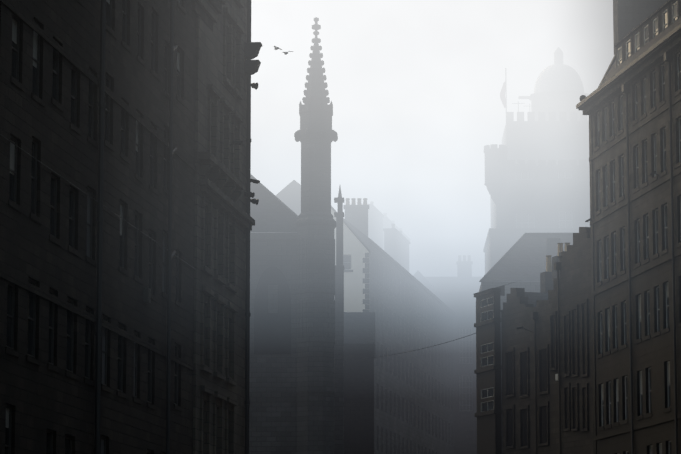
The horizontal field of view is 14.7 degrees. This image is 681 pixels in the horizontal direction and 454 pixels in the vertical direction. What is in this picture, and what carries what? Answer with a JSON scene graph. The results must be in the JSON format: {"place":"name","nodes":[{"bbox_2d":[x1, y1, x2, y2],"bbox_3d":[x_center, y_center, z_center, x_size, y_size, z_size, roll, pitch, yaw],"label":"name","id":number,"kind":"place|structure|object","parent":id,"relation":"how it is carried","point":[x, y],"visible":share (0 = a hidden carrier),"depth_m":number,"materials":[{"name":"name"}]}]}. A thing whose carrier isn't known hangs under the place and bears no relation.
{"place":"outdoors","nodes":[
{"label":"outdoors","id":0,"kind":"place"},
{"bbox_2d":[251,0,613,276],"label":"sky","id":1,"kind":"structure","parent":0,"point":[414,87],"materials":[{"name":"white"}]},
{"bbox_3d":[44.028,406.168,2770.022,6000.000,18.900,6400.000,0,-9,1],"label":"ground","id":2,"kind":"structure","parent":0,"visible":0},
{"bbox_2d":[0,0,261,453],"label":"tenement","id":3,"kind":"structure","parent":2,"relation":"on","point":[127,221],"depth_m":72.15,"materials":[{"name":"stone"}]},
{"bbox_2d":[249,17,343,453],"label":"church turret","id":4,"kind":"object","parent":2,"relation":"on","point":[296,308],"depth_m":161.88,"materials":[{"name":"grey stone"}]},
{"bbox_2d":[331,198,369,311],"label":"cream gable house","id":5,"kind":"structure","parent":2,"relation":"on","point":[356,251],"depth_m":183.72,"materials":[{"name":"stone"}]},
{"bbox_2d":[250,180,455,453],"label":"tenement","id":6,"kind":"structure","parent":2,"relation":"on","point":[413,402],"depth_m":209.22,"materials":[{"name":"grey stone"}]},
{"bbox_2d":[334,312,375,453],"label":"house","id":7,"kind":"structure","parent":2,"relation":"on","point":[359,336],"depth_m":176.39,"materials":[{"name":"stone"}]},
{"bbox_2d":[344,333,475,359],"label":"street cable","id":8,"kind":"object","parent":7,"relation":"attached to","point":[410,351],"depth_m":166.63,"materials":[{"name":"grey metal"}]},
{"bbox_2d":[413,255,482,453],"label":"house","id":9,"kind":"structure","parent":2,"relation":"on","point":[456,296],"depth_m":236.98,"materials":[{"name":"grey stone"},{"name":"slate"},{"name":"glass"}]},
{"bbox_2d":[409,254,484,276],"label":"distant buildings","id":10,"kind":"structure","parent":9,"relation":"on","point":[428,269],"depth_m":332.16,"materials":[{"name":"grey stone"}]},
{"bbox_2d":[476,233,572,416],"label":"slate roof house","id":11,"kind":"structure","parent":2,"relation":"on","point":[523,259],"depth_m":169.49,"materials":[{"name":"grey stone"}]},
{"bbox_2d":[473,227,593,453],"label":"building","id":12,"kind":"structure","parent":2,"relation":"on","point":[542,339],"depth_m":147.69,"materials":[{"name":"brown stone"}]},
{"bbox_2d":[483,47,589,273],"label":"castle tower","id":13,"kind":"structure","parent":2,"relation":"on","point":[537,174],"depth_m":208.65,"materials":[{"name":"stone"}]},
{"bbox_2d":[576,0,680,453],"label":"tenement","id":14,"kind":"structure","parent":2,"relation":"on","point":[630,105],"depth_m":132.48,"materials":[{"name":"stone"}]}
]}

